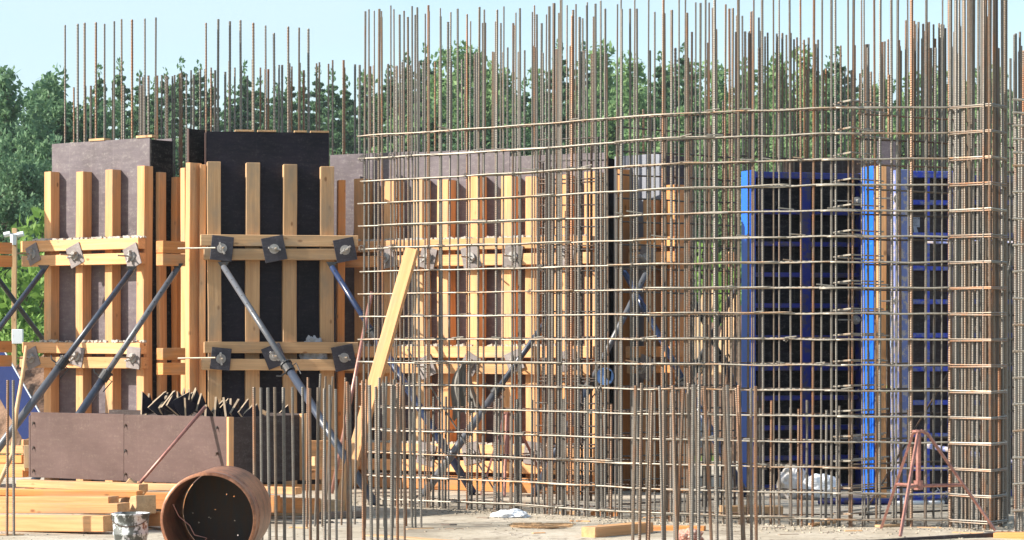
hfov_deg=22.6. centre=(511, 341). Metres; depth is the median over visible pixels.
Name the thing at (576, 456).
starter bar
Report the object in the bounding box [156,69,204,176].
column rebar
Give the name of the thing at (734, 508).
timber beam
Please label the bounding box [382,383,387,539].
starter bar
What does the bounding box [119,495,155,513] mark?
timber beam
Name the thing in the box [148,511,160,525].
timber beam
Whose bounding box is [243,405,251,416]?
plywood triangle
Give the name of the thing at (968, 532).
wood offcut
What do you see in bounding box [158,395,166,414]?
plywood triangle
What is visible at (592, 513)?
timber beam
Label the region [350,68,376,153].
conifer tree
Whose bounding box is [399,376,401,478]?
starter bar
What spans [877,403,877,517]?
starter bar
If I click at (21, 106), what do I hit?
poplar tree
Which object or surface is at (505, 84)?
broadleaf tree
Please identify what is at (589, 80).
conifer tree
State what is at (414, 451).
starter bar
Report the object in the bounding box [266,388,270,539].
starter bar
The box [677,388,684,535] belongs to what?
starter bar
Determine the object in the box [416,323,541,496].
push pull prop
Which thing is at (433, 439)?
starter bar
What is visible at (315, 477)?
starter bar
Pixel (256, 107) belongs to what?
conifer tree
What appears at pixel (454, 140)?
conifer tree
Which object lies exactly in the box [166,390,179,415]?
plywood triangle
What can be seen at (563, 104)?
conifer tree
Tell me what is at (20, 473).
timber beam
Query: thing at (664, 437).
starter bar
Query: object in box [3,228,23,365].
lamp post
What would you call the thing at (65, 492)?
timber beam
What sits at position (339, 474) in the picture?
timber beam
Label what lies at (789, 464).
starter bar
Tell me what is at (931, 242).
rail tube
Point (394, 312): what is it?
leaning plank
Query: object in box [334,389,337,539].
starter bar
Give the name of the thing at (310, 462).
starter bar
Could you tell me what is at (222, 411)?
plywood triangle
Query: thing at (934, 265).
rebar mat
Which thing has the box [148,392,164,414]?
plywood triangle
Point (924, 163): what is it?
broadleaf tree
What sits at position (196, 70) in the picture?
conifer tree
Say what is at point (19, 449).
timber beam
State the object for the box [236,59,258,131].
conifer tree
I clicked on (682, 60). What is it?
conifer tree
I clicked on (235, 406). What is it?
plywood triangle
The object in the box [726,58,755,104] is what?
conifer tree
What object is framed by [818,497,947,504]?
lying prop
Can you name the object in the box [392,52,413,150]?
conifer tree
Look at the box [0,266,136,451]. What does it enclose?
push pull prop
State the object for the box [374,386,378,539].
starter bar
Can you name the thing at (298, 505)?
timber beam
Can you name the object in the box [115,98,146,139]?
conifer tree
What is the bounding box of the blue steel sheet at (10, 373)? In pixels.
[0,352,39,438]
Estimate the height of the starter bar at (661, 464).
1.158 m
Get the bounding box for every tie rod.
[178,247,215,248]
[178,357,215,358]
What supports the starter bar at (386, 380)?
on the concrete slab
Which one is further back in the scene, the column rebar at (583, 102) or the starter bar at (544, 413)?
the column rebar at (583, 102)
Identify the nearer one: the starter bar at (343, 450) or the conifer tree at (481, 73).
the starter bar at (343, 450)
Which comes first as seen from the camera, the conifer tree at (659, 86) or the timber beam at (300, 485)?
the timber beam at (300, 485)
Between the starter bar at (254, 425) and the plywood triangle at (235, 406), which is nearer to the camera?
the starter bar at (254, 425)
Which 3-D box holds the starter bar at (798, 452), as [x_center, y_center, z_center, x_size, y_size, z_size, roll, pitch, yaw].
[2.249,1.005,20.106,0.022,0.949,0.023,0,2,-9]
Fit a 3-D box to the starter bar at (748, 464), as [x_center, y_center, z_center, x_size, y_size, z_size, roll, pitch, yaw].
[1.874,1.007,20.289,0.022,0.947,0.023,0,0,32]
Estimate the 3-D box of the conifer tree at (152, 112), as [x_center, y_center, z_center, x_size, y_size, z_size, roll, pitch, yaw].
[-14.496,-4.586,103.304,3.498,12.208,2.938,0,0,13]
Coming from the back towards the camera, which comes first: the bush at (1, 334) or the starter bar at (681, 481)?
the bush at (1, 334)
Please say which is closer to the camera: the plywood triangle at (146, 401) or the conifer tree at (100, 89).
the plywood triangle at (146, 401)
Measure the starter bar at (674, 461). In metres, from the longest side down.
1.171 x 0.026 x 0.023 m
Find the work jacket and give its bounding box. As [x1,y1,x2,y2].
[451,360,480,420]
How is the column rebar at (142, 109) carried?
in the column formwork at (112, 209)
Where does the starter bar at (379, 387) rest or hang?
on the concrete slab
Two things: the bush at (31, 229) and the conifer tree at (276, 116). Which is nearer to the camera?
the bush at (31, 229)
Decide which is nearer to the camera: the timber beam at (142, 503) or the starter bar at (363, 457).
the starter bar at (363, 457)
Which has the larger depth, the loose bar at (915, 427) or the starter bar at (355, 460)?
the loose bar at (915, 427)
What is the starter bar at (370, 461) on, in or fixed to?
on the concrete slab
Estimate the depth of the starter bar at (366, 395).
19.85 m
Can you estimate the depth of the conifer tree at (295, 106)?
110.46 m
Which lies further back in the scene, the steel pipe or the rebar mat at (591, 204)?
the rebar mat at (591, 204)
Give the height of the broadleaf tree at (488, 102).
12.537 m
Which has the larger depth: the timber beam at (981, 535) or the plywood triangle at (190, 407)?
the plywood triangle at (190, 407)
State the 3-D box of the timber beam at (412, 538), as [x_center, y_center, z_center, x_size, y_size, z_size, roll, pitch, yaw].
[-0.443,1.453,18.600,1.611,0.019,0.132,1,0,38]
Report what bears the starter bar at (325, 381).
on the concrete slab
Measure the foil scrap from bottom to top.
0.160 m
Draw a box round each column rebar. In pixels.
[64,17,156,142]
[73,75,149,141]
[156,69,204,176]
[205,19,309,132]
[210,60,355,154]
[358,10,594,155]
[618,106,667,168]
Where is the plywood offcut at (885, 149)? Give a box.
[877,141,895,263]
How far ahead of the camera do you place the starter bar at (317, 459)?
17.83 m
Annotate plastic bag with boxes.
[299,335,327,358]
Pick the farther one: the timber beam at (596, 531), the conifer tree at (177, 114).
the conifer tree at (177, 114)
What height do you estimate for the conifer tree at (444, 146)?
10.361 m
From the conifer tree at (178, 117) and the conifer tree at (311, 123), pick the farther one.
the conifer tree at (178, 117)
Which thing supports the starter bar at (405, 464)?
on the concrete slab
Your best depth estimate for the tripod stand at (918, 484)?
19.33 m
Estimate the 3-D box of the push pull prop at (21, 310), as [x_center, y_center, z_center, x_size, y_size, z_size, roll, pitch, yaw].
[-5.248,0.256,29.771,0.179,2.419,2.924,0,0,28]
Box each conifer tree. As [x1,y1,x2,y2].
[87,63,111,136]
[108,57,133,139]
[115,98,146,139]
[126,70,146,138]
[146,76,164,139]
[158,67,185,160]
[163,55,195,171]
[163,81,187,147]
[173,59,209,167]
[173,146,184,176]
[202,73,223,130]
[212,96,237,130]
[220,83,243,131]
[232,79,257,127]
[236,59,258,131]
[248,76,270,131]
[258,82,286,131]
[269,88,283,127]
[280,77,301,131]
[293,71,313,132]
[306,65,335,150]
[321,68,348,159]
[335,74,357,153]
[336,86,353,127]
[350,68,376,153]
[367,65,406,152]
[380,65,398,101]
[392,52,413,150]
[398,128,416,151]
[405,43,436,137]
[420,100,446,151]
[444,100,491,150]
[480,52,489,97]
[498,119,527,155]
[510,78,539,138]
[521,106,567,154]
[538,39,581,153]
[568,41,603,98]
[640,50,669,152]
[666,42,728,267]
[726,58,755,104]
[819,46,890,326]
[820,55,890,334]
[846,71,858,109]
[849,70,890,335]
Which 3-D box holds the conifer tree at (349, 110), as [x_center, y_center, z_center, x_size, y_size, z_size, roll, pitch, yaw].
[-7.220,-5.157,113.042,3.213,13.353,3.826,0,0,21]
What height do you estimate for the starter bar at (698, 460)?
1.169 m
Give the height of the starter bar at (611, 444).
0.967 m
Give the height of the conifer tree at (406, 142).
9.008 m
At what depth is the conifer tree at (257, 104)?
115.79 m
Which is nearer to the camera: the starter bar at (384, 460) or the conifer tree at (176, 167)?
the starter bar at (384, 460)
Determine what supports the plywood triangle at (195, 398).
in the plywood box
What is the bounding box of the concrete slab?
[0,461,1023,539]
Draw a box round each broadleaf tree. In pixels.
[330,72,392,152]
[366,44,481,152]
[406,40,523,128]
[406,44,516,115]
[445,60,551,155]
[504,67,565,125]
[525,126,603,155]
[526,67,577,151]
[547,38,653,153]
[574,50,694,159]
[608,59,627,101]
[624,122,702,280]
[635,76,673,111]
[652,128,721,258]
[658,61,706,126]
[677,59,728,107]
[693,60,728,177]
[694,69,757,247]
[694,140,733,278]
[694,141,757,284]
[701,137,795,289]
[710,52,829,179]
[725,124,890,280]
[747,43,873,170]
[792,71,829,156]
[827,71,976,274]
[837,130,903,304]
[846,79,903,310]
[872,66,1012,175]
[886,266,890,384]
[887,115,979,337]
[961,68,1012,154]
[975,67,1012,152]
[991,137,1017,175]
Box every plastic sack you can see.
[776,468,808,498]
[799,473,841,499]
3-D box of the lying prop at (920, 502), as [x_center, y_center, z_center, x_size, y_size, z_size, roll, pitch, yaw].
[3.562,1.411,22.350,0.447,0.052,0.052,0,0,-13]
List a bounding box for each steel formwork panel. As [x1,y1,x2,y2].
[741,170,861,490]
[873,169,952,498]
[974,175,1017,496]
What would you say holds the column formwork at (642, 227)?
on the concrete slab
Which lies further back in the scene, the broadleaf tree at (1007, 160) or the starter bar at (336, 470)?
the broadleaf tree at (1007, 160)
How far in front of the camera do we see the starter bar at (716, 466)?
17.92 m
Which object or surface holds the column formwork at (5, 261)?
on the concrete slab
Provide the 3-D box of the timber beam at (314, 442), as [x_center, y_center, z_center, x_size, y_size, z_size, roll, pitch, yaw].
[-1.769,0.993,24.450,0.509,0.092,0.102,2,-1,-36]
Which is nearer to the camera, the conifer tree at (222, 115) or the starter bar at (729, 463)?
the starter bar at (729, 463)
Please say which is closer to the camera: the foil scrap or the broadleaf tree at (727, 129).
the foil scrap
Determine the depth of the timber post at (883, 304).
23.75 m
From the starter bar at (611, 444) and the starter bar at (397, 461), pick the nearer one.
the starter bar at (397, 461)
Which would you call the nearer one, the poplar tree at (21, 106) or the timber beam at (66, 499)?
the timber beam at (66, 499)
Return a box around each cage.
[948,0,1008,529]
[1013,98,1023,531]
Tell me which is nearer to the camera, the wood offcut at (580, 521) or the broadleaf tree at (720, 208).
the wood offcut at (580, 521)
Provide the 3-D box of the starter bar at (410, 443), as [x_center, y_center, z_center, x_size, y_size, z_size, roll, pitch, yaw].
[-0.788,0.877,19.903,0.020,1.207,0.018,-1,-1,24]
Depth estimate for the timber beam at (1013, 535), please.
18.80 m
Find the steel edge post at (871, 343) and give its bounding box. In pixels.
[863,166,874,491]
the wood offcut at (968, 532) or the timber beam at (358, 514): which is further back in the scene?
the timber beam at (358, 514)
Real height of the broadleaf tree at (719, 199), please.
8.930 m
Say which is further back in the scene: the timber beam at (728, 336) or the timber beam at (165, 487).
the timber beam at (728, 336)
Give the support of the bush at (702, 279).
on the ground
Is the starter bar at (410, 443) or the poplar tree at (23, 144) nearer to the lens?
the starter bar at (410, 443)
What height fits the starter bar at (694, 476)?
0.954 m
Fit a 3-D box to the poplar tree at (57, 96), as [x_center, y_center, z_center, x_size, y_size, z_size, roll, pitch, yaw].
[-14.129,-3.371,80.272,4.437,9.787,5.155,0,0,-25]
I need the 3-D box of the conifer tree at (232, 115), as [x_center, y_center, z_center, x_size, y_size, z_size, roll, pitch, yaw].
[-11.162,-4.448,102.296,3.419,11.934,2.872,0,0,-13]
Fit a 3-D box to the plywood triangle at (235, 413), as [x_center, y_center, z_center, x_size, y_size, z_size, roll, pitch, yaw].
[-2.307,0.592,21.445,0.182,0.174,0.068,0,0,-35]
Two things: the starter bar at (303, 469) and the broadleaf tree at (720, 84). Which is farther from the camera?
the broadleaf tree at (720, 84)
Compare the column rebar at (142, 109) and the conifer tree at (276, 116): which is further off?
the conifer tree at (276, 116)
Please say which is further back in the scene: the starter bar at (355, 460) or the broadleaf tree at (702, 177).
the broadleaf tree at (702, 177)
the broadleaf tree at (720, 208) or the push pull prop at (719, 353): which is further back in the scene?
the broadleaf tree at (720, 208)
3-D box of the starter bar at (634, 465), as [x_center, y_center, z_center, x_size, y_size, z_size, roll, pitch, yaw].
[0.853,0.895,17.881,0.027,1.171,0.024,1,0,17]
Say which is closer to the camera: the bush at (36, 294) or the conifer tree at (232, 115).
the bush at (36, 294)
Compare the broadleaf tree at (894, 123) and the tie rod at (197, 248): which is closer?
the tie rod at (197, 248)
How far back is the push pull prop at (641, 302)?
24.04 m
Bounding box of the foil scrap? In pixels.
[927,488,947,500]
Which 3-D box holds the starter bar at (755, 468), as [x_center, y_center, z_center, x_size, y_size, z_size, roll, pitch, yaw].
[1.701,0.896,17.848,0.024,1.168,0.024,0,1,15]
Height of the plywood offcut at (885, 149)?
1.211 m
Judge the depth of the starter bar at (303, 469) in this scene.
17.94 m
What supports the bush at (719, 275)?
on the ground
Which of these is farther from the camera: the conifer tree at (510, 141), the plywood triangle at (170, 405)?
the conifer tree at (510, 141)
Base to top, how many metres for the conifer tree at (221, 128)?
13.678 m
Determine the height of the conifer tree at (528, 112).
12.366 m
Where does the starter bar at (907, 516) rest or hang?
on the concrete slab
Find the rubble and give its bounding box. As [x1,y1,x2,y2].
[1,495,1023,539]
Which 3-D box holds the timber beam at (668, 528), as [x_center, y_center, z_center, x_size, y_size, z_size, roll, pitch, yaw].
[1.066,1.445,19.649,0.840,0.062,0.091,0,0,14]
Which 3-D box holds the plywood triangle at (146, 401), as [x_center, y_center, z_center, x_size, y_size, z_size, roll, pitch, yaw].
[-3.041,0.518,21.572,0.018,0.195,0.210,0,0,44]
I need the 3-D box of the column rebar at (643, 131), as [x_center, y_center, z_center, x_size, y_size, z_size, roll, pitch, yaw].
[1.271,-0.409,25.172,0.643,3.759,0.074,0,0,-35]
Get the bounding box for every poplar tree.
[0,65,54,159]
[0,124,50,231]
[0,127,51,289]
[0,132,60,288]
[1,73,34,135]
[6,64,126,159]
[20,86,49,142]
[35,79,72,109]
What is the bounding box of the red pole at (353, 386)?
[331,291,373,493]
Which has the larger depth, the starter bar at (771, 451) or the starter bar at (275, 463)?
the starter bar at (771, 451)
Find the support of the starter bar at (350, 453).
on the concrete slab
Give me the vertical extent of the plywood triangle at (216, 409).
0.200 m
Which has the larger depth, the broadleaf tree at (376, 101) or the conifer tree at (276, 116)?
the broadleaf tree at (376, 101)
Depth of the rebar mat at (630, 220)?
21.01 m
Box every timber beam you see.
[0,445,23,453]
[0,455,23,462]
[0,463,28,470]
[0,470,28,476]
[0,488,142,497]
[0,496,118,502]
[0,502,129,513]
[0,514,112,531]
[16,479,147,491]
[24,445,28,467]
[59,480,301,494]
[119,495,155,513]
[119,497,320,513]
[145,492,279,512]
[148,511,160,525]
[263,484,321,490]
[271,499,344,515]
[311,440,345,449]
[312,456,359,465]
[312,470,341,478]
[319,511,361,518]
[366,534,448,539]
[581,522,652,537]
[590,511,617,516]
[653,525,705,530]
[697,290,712,357]
[719,295,736,373]
[719,505,782,514]
[808,521,835,525]
[875,523,900,527]
[875,532,992,539]
[993,532,1023,538]
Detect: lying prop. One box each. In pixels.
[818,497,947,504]
[897,500,944,505]
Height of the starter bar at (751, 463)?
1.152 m
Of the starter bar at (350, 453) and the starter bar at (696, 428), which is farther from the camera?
the starter bar at (696, 428)
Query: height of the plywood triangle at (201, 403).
0.176 m
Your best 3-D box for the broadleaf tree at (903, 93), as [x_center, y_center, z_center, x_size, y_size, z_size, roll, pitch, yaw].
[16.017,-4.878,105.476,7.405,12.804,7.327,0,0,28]
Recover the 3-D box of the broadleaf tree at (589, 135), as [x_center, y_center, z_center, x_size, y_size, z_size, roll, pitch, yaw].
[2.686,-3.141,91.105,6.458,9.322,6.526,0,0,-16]
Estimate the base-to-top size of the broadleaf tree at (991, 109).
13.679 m
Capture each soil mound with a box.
[0,354,43,454]
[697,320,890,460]
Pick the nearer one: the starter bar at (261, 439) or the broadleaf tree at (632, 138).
the starter bar at (261, 439)
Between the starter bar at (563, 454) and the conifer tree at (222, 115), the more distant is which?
the conifer tree at (222, 115)
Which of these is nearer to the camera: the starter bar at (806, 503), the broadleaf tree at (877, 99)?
the starter bar at (806, 503)
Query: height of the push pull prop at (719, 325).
2.101 m
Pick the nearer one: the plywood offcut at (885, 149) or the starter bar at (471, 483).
the starter bar at (471, 483)
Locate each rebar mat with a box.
[357,0,899,524]
[366,8,847,520]
[536,137,607,500]
[616,29,760,506]
[728,8,885,486]
[743,0,952,527]
[847,32,1023,521]
[865,20,1021,489]
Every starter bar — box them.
[6,380,8,535]
[12,380,14,535]
[252,387,255,475]
[259,388,263,539]
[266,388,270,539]
[273,387,277,539]
[282,388,285,539]
[291,387,295,539]
[301,387,304,539]
[306,377,308,526]
[308,388,311,539]
[314,374,320,526]
[316,388,319,539]
[321,376,326,526]
[323,389,326,539]
[326,376,333,515]
[328,385,331,539]
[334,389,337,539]
[340,377,345,524]
[346,382,349,539]
[349,385,351,539]
[354,376,357,523]
[361,381,365,539]
[365,380,367,511]
[368,385,372,539]
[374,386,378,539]
[378,377,380,523]
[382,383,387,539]
[383,376,387,526]
[390,385,393,539]
[393,380,394,527]
[396,383,398,539]
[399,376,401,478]
[402,385,405,539]
[404,385,406,525]
[408,376,412,527]
[413,373,416,527]
[419,375,421,527]
[432,396,434,507]
[444,396,446,508]
[470,401,472,509]
[493,401,494,510]
[497,398,499,510]
[509,396,510,509]
[515,399,517,508]
[532,400,533,512]
[543,404,545,512]
[546,404,547,513]
[562,399,563,514]
[564,398,564,514]
[576,399,576,515]
[583,397,585,515]
[598,406,599,516]
[602,407,603,517]
[610,404,612,517]
[631,385,636,539]
[631,406,632,518]
[638,383,642,539]
[646,391,651,539]
[647,392,653,539]
[658,386,663,539]
[662,391,665,539]
[668,404,669,520]
[671,385,678,539]
[671,386,674,539]
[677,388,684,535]
[680,402,681,521]
[687,383,690,538]
[690,384,694,539]
[694,385,700,539]
[694,429,694,522]
[697,385,700,539]
[703,386,712,539]
[713,391,718,539]
[717,406,718,463]
[722,387,729,539]
[726,385,732,539]
[735,388,745,539]
[737,385,743,539]
[747,408,749,523]
[750,388,752,539]
[754,386,757,539]
[759,408,761,524]
[769,400,772,524]
[778,407,780,524]
[789,407,789,525]
[796,409,799,525]
[805,400,807,525]
[824,410,827,525]
[838,406,840,526]
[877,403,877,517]
[906,410,908,526]
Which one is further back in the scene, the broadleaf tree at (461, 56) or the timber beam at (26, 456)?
the broadleaf tree at (461, 56)
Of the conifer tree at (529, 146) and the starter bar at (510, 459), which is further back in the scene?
the conifer tree at (529, 146)
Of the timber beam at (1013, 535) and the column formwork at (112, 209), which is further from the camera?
the column formwork at (112, 209)
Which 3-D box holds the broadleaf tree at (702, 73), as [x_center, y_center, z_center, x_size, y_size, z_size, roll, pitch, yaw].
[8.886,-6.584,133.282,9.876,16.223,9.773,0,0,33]
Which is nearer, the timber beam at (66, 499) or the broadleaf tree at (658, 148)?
the timber beam at (66, 499)
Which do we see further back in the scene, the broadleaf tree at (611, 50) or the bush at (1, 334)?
the broadleaf tree at (611, 50)
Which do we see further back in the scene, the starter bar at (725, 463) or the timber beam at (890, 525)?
the timber beam at (890, 525)
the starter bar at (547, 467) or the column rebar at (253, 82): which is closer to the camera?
the starter bar at (547, 467)
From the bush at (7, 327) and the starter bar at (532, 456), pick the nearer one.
the starter bar at (532, 456)
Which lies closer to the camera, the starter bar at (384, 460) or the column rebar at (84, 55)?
the starter bar at (384, 460)
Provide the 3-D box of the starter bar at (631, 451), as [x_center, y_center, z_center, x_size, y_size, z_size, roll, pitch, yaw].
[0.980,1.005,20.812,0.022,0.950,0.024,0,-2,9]
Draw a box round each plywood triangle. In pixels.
[140,391,152,413]
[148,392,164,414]
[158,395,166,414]
[161,391,176,415]
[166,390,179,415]
[173,392,189,415]
[184,398,196,415]
[191,389,198,411]
[196,393,205,412]
[204,405,212,415]
[213,397,219,416]
[220,399,227,416]
[222,397,228,416]
[226,402,240,416]
[229,399,239,415]
[238,399,248,416]
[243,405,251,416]
[256,404,259,415]
[279,405,288,412]
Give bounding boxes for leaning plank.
[338,247,418,510]
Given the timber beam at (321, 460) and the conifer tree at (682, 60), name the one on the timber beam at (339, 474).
the timber beam at (321, 460)
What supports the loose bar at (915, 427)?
on the concrete slab
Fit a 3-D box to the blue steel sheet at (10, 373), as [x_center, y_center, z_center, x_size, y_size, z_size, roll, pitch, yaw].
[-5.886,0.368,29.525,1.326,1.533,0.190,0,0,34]
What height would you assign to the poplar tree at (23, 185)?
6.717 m
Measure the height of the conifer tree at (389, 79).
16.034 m
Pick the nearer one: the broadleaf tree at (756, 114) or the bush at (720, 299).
the bush at (720, 299)
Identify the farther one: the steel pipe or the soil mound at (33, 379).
the soil mound at (33, 379)
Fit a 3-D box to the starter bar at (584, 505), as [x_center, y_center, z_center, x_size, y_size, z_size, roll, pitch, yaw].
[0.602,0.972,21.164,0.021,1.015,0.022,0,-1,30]
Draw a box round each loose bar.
[407,349,501,502]
[866,269,1011,510]
[1008,225,1017,274]
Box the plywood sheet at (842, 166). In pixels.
[784,158,876,173]
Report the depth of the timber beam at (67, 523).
19.32 m
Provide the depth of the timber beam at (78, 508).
19.51 m
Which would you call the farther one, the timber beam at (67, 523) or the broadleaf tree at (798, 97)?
the broadleaf tree at (798, 97)
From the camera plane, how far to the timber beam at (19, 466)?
25.19 m
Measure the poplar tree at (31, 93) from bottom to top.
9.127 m
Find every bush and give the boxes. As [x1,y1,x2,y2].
[0,220,43,313]
[0,252,43,339]
[0,303,40,347]
[0,321,43,356]
[0,333,22,364]
[1,314,43,361]
[6,260,35,287]
[8,206,43,302]
[694,242,733,321]
[694,264,725,311]
[712,290,725,320]
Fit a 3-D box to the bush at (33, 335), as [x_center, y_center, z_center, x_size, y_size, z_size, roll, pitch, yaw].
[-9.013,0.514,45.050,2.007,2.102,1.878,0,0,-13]
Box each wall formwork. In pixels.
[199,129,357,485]
[330,148,617,494]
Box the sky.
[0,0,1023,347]
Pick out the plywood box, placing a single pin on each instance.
(120, 445)
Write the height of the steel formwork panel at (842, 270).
3.090 m
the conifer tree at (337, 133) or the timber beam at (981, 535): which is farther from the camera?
the conifer tree at (337, 133)
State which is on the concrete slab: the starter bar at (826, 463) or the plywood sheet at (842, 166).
the starter bar at (826, 463)
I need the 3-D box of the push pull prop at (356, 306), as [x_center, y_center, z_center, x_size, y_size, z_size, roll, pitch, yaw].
[-1.044,0.346,24.439,1.695,2.228,0.143,0,0,26]
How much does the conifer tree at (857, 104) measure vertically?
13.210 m
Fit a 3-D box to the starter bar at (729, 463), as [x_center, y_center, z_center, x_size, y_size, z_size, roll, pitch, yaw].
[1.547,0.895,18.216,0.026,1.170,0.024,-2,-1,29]
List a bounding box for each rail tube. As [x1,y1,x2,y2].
[927,239,1017,244]
[927,444,1011,462]
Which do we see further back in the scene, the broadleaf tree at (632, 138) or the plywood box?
the broadleaf tree at (632, 138)
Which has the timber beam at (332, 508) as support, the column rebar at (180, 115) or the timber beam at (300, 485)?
the timber beam at (300, 485)
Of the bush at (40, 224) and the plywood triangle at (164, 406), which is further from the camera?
the bush at (40, 224)
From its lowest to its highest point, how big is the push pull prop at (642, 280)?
2.148 m
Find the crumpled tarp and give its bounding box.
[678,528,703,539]
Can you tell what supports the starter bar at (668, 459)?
on the concrete slab
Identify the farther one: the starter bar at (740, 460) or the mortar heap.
the mortar heap
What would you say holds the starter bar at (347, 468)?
on the concrete slab
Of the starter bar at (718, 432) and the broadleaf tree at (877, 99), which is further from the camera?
the broadleaf tree at (877, 99)
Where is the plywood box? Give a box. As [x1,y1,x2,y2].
[29,410,308,483]
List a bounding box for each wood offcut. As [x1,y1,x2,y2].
[570,520,590,521]
[952,532,983,533]
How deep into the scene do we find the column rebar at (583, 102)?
25.27 m
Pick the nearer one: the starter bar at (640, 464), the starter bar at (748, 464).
the starter bar at (640, 464)
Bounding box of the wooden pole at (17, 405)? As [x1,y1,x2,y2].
[0,345,27,484]
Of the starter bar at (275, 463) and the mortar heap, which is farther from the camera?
the mortar heap
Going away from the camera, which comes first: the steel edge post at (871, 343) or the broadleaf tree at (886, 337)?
the steel edge post at (871, 343)
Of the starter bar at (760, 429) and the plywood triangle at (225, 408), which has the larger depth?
the plywood triangle at (225, 408)
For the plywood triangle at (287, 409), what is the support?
in the plywood box
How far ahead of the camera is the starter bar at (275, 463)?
17.99 m
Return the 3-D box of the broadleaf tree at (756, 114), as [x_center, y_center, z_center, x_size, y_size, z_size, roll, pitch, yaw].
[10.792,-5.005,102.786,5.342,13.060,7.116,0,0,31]
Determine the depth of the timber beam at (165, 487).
20.76 m
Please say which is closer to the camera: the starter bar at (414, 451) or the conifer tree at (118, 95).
the starter bar at (414, 451)
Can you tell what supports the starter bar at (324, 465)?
on the concrete slab
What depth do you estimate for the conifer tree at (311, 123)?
114.49 m
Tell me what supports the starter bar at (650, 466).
on the concrete slab
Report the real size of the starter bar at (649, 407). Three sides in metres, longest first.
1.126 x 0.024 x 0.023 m
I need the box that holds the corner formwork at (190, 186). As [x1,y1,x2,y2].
[180,129,209,393]
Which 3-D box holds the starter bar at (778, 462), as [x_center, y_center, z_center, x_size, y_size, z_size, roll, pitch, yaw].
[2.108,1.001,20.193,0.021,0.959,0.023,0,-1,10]
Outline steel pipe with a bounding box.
[160,466,270,539]
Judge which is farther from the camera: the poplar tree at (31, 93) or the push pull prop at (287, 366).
the poplar tree at (31, 93)
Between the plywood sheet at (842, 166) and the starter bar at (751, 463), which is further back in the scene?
the plywood sheet at (842, 166)
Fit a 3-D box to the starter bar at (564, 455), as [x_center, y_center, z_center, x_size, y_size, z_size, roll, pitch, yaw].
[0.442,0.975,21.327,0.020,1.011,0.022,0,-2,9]
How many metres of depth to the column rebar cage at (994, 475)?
19.85 m
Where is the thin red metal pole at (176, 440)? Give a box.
[126,406,206,494]
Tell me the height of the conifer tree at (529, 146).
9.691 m
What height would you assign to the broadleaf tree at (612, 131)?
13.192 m
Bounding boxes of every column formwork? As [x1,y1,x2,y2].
[0,242,11,366]
[16,135,184,483]
[614,154,690,493]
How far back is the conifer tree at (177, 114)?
110.97 m
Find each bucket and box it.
[111,512,149,539]
[597,367,614,385]
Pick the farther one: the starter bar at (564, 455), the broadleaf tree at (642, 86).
the broadleaf tree at (642, 86)
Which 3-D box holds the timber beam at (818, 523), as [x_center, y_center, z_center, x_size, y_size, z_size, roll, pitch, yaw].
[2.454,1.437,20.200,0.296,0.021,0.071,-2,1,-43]
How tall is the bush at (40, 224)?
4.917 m
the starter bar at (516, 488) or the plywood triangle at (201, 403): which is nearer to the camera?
the plywood triangle at (201, 403)
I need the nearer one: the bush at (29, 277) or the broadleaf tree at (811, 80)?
the bush at (29, 277)
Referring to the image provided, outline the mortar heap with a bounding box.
[490,508,530,517]
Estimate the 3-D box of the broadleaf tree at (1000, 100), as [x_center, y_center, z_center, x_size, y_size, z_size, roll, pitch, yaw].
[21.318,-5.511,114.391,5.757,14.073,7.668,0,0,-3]
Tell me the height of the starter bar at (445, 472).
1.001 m
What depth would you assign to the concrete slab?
20.15 m
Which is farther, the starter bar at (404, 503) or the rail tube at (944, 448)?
the rail tube at (944, 448)
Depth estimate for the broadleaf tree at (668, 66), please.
126.96 m
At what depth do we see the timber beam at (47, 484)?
20.34 m
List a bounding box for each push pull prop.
[0,265,48,330]
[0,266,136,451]
[0,278,43,339]
[30,263,182,488]
[218,262,382,506]
[326,262,479,494]
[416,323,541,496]
[527,270,648,496]
[618,266,745,496]
[694,301,736,391]
[697,278,740,379]
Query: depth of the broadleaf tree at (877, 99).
112.41 m
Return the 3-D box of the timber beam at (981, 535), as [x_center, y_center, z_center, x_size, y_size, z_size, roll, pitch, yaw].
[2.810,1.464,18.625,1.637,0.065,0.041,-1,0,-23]
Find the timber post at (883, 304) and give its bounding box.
[876,166,886,496]
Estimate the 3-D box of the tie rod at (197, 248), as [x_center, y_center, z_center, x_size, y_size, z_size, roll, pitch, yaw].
[-3.014,-0.890,24.475,0.404,0.017,0.016,0,0,22]
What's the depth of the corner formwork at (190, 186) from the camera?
24.91 m
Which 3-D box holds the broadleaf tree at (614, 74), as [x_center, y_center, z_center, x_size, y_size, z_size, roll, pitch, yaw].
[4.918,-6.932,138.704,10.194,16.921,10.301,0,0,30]
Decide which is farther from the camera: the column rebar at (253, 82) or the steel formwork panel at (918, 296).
the column rebar at (253, 82)
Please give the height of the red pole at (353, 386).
1.859 m
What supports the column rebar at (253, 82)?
in the column formwork at (266, 217)
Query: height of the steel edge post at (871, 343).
3.100 m
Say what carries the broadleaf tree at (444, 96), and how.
on the ground
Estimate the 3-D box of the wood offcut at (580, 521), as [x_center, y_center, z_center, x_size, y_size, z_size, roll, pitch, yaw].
[0.549,1.449,20.592,0.174,0.016,0.029,0,0,23]
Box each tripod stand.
[480,412,546,496]
[880,429,995,536]
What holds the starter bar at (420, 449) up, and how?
on the concrete slab

